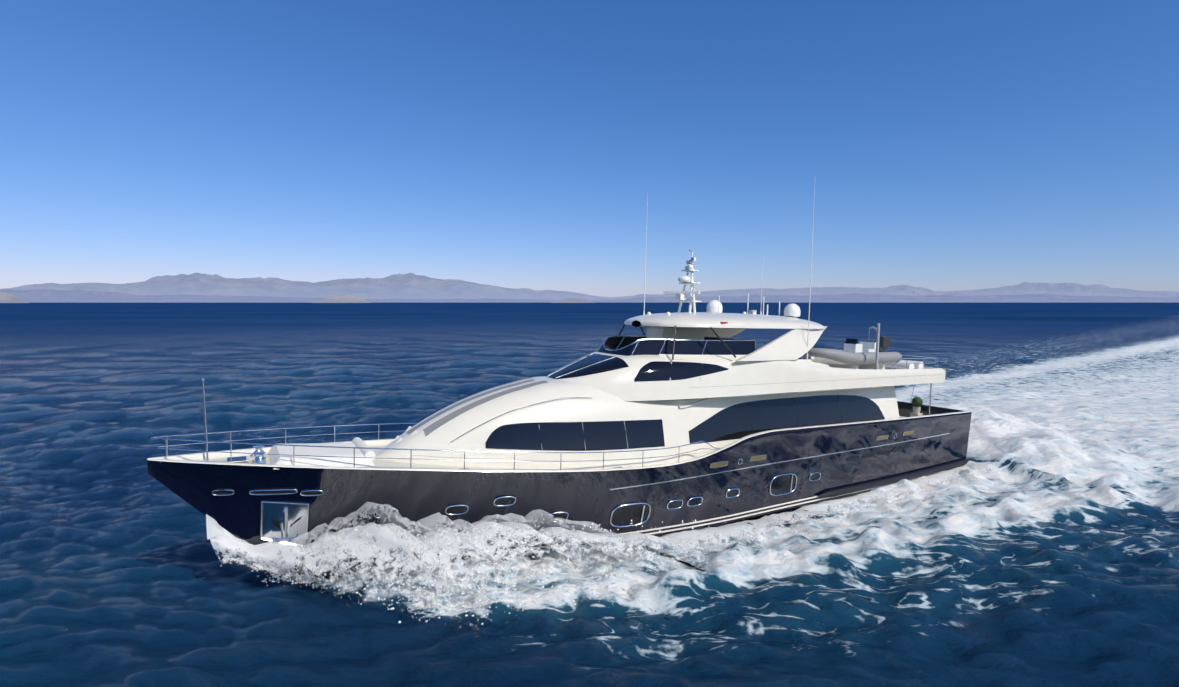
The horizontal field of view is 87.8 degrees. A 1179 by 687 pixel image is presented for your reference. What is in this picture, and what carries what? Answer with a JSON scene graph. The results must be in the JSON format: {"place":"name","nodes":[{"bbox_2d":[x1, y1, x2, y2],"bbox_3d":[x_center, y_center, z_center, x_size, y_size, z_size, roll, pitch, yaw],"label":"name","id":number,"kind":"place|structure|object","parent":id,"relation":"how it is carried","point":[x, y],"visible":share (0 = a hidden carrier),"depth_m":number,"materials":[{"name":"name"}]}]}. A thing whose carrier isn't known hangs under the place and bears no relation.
{"place":"outdoors","nodes":[
{"label":"outdoors","id":0,"kind":"place"},
{"bbox_2d":[0,291,27,302],"bbox_3d":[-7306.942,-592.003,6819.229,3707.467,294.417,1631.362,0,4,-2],"label":"island","id":1,"kind":"structure","parent":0,"point":[6,297],"depth_m":6614.63,"materials":[{"name":"grey stone"}]},
{"bbox_2d":[312,295,369,302],"bbox_3d":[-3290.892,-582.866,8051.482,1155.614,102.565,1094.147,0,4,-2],"label":"island","id":2,"kind":"structure","parent":0,"point":[345,299],"depth_m":7833.51,"materials":[{"name":"grey stone"}]},
{"bbox_2d":[244,502,703,620],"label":"yacht bow spray mist","id":3,"kind":"structure","parent":0,"point":[420,527],"depth_m":19.31,"materials":[{"name":"white liquid"}]},
{"bbox_2d":[257,514,818,624],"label":"yacht spray droplets","id":4,"kind":"object","parent":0,"point":[403,584],"visible":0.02,"depth_m":18.46},
{"bbox_2d":[551,298,593,302],"bbox_3d":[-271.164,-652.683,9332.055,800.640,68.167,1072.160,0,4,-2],"label":"island","id":5,"kind":"structure","parent":0,"point":[573,300],"depth_m":9106.79,"materials":[{"name":"grey stone"}]},
{"bbox_2d":[225,374,940,462],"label":"yacht seams and hatches","id":6,"kind":"object","parent":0,"point":[240,459],"visible":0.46,"depth_m":20.81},
{"bbox_2d":[0,303,1178,686],"bbox_3d":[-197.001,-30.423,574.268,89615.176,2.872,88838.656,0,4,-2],"label":"sea","id":7,"kind":"structure","parent":0,"point":[1038,545],"depth_m":23.09,"materials":[{"name":"liquid"}]},
{"bbox_2d":[206,514,278,570],"bbox_3d":[2.840,6.224,31.681,38.240,3.008,8.891,0,3,-31],"label":"bow spray","id":8,"kind":"object","parent":7,"relation":"on","point":[212,533],"depth_m":18.32,"materials":[{"name":"white liquid"}]},
{"bbox_2d":[147,401,971,577],"bbox_3d":[3.277,5.581,26.988,37.000,4.815,7.400,0,3,-31],"label":"yacht hull","id":9,"kind":"object","parent":7,"relation":"on","point":[416,492],"visible":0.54,"depth_m":21.60,"materials":[{"name":"black paint"}]},
{"bbox_2d":[261,501,308,544],"bbox_3d":[-9.641,5.597,19.303,1.293,1.744,1.749,0,3,-31],"label":"anchor pocket","id":10,"kind":"object","parent":9,"relation":"in","point":[285,522],"visible":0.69,"depth_m":18.90,"materials":[{"name":"silver metal"}]},
{"bbox_2d":[268,437,375,469],"bbox_3d":[-8.652,3.559,19.754,2.920,0.508,2.700,0,3,-31],"label":"yacht sunpad","id":11,"kind":"object","parent":9,"relation":"on","point":[341,460],"visible":0.81,"depth_m":19.19,"materials":[{"name":"white fabric"}]},
{"bbox_2d":[151,355,938,469],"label":"yacht rails","id":12,"kind":"object","parent":9,"relation":"attached to","point":[258,455],"visible":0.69,"depth_m":19.13,"materials":[{"name":"silver metal"}]},
{"bbox_2d":[212,430,949,527],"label":"porthole frames","id":13,"kind":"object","parent":9,"relation":"attached to","point":[612,512],"visible":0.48,"depth_m":22.69,"materials":[{"name":"silver metal"}]},
{"bbox_2d":[213,448,973,497],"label":"black yacht hull fittings","id":14,"kind":"object","parent":9,"relation":"attached to","point":[880,482],"visible":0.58,"depth_m":28.86,"materials":[{"name":"metal"}]},
{"bbox_2d":[375,434,895,525],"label":"portholes","id":15,"kind":"object","parent":9,"relation":"in","point":[625,515],"visible":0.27,"depth_m":22.57,"materials":[{"name":"black glass"}]},
{"bbox_2d":[375,349,945,468],"bbox_3d":[4.860,2.441,27.718,28.300,4.271,6.600,0,3,-31],"label":"yacht superstructure","id":16,"kind":"object","parent":9,"relation":"on","point":[620,394],"visible":0.62,"depth_m":23.28,"materials":[{"name":"white paint"}]},
{"bbox_2d":[394,426,417,443],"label":"yacht roof vents","id":17,"kind":"object","parent":16,"relation":"attached to","point":[409,427],"visible":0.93,"depth_m":20.89,"materials":[{"name":"white plastic"}]},
{"bbox_2d":[406,377,546,435],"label":"yacht roof stripes","id":18,"kind":"object","parent":16,"relation":"attached to","point":[429,429],"visible":0.85,"depth_m":21.74,"materials":[{"name":"grey paint"}]},
{"bbox_2d":[597,337,754,355],"bbox_3d":[3.350,0.083,26.660,5.946,0.677,5.236,0,3,-31],"label":"windshield","id":19,"kind":"object","parent":16,"relation":"on","point":[648,347],"visible":0.75,"depth_m":25.14,"materials":[{"name":"black glass"}]},
{"bbox_2d":[619,323,735,359],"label":"roof supports","id":20,"kind":"object","parent":16,"relation":"attached to","point":[722,341],"visible":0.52,"depth_m":24.68,"materials":[{"name":"metal"}]},
{"bbox_2d":[603,335,755,355],"bbox_3d":[3.477,0.073,26.549,5.896,0.695,4.952,0,3,-31],"label":"window frame","id":21,"kind":"object","parent":16,"relation":"attached to","point":[638,340],"visible":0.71,"depth_m":25.57,"materials":[{"name":"metal"}]},
{"bbox_2d":[450,322,914,442],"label":"yacht nav lights and grab rails","id":22,"kind":"object","parent":16,"relation":"attached to","point":[577,397],"visible":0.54,"depth_m":21.71,"materials":[{"name":"silver metal"}]},
{"bbox_2d":[485,354,884,450],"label":"windows","id":23,"kind":"structure","parent":16,"relation":"in","point":[732,422],"depth_m":24.04,"materials":[{"name":"black glass"}]},
{"bbox_2d":[539,353,841,450],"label":"window mullions","id":24,"kind":"object","parent":23,"relation":"attached to","point":[621,367],"visible":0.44,"depth_m":24.14,"materials":[{"name":"black metal"}]},
{"bbox_2d":[624,312,826,360],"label":"hardtop roof","id":25,"kind":"structure","parent":16,"relation":"on","point":[791,345],"depth_m":26.20,"materials":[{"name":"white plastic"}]},
{"bbox_2d":[643,189,814,359],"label":"antennas","id":26,"kind":"object","parent":25,"relation":"on","point":[790,310],"visible":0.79,"depth_m":27.24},
{"bbox_2d":[685,249,756,313],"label":"yacht mast fittings","id":27,"kind":"object","parent":26,"relation":"attached to","point":[749,311],"visible":0.58,"depth_m":29.42,"materials":[{"name":"white metal"}]},
{"bbox_2d":[679,387,888,407],"bbox_3d":[8.089,2.207,29.623,13.600,0.360,5.089,0,3,-31],"label":"trim strip","id":28,"kind":"object","parent":16,"relation":"attached to","point":[695,403],"visible":0.31,"depth_m":26.55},
{"bbox_2d":[803,336,923,368],"bbox_3d":[13.719,0.516,32.509,7.676,1.840,3.800,0,3,-31],"label":"tender boat","id":29,"kind":"object","parent":16,"relation":"on","point":[853,354],"visible":0.88,"depth_m":31.57,"materials":[{"name":"white plastic"}]},
{"bbox_2d":[869,323,879,368],"bbox_3d":[14.386,0.211,31.195,0.268,2.582,2.430,1,4,14],"label":"davit crane","id":30,"kind":"object","parent":16,"relation":"on","point":[876,365],"visible":0.83,"depth_m":30.09,"materials":[{"name":"silver metal"}]},
{"bbox_2d":[437,470,946,555],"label":"yacht chine stripes","id":31,"kind":"object","parent":9,"relation":"attached to","point":[704,520],"visible":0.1,"depth_m":24.27,"materials":[{"name":"white paint"}]},
{"bbox_2d":[710,431,912,467],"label":"hull vents","id":32,"kind":"object","parent":9,"relation":"attached to","point":[725,463],"visible":0.52,"depth_m":24.86,"materials":[{"name":"metal"}]},
{"bbox_2d":[910,397,922,416],"bbox_3d":[16.978,3.484,31.806,0.550,1.455,0.529,0,3,-31],"label":"potted plant","id":33,"kind":"object","parent":9,"relation":"on","point":[917,402],"visible":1,"depth_m":31.65,"materials":[{"name":"green plant"}]},
{"bbox_2d":[210,466,1069,627],"bbox_3d":[7.079,6.727,24.556,38.240,3.094,8.717,0,3,-31],"label":"bow wave foam","id":34,"kind":"object","parent":7,"relation":"on","point":[389,539],"visible":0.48,"depth_m":18.65,"materials":[{"name":"white liquid"}]},
{"bbox_2d":[0,273,1178,299],"bbox_3d":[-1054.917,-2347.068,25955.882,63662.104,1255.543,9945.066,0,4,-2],"label":"mountain range","id":35,"kind":"structure","parent":0,"point":[405,286],"depth_m":25066.29,"materials":[{"name":"grey stone"}]},
{"bbox_2d":[0,289,1178,302],"bbox_3d":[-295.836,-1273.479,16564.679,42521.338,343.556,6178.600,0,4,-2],"label":"mountain range","id":36,"kind":"structure","parent":0,"point":[53,296],"depth_m":15277.58,"materials":[{"name":"grey stone"}]},
{"bbox_2d":[0,0,1178,296],"label":"sky","id":37,"kind":"structure","parent":0,"point":[941,145],"materials":[{"name":"blue"}]}
]}

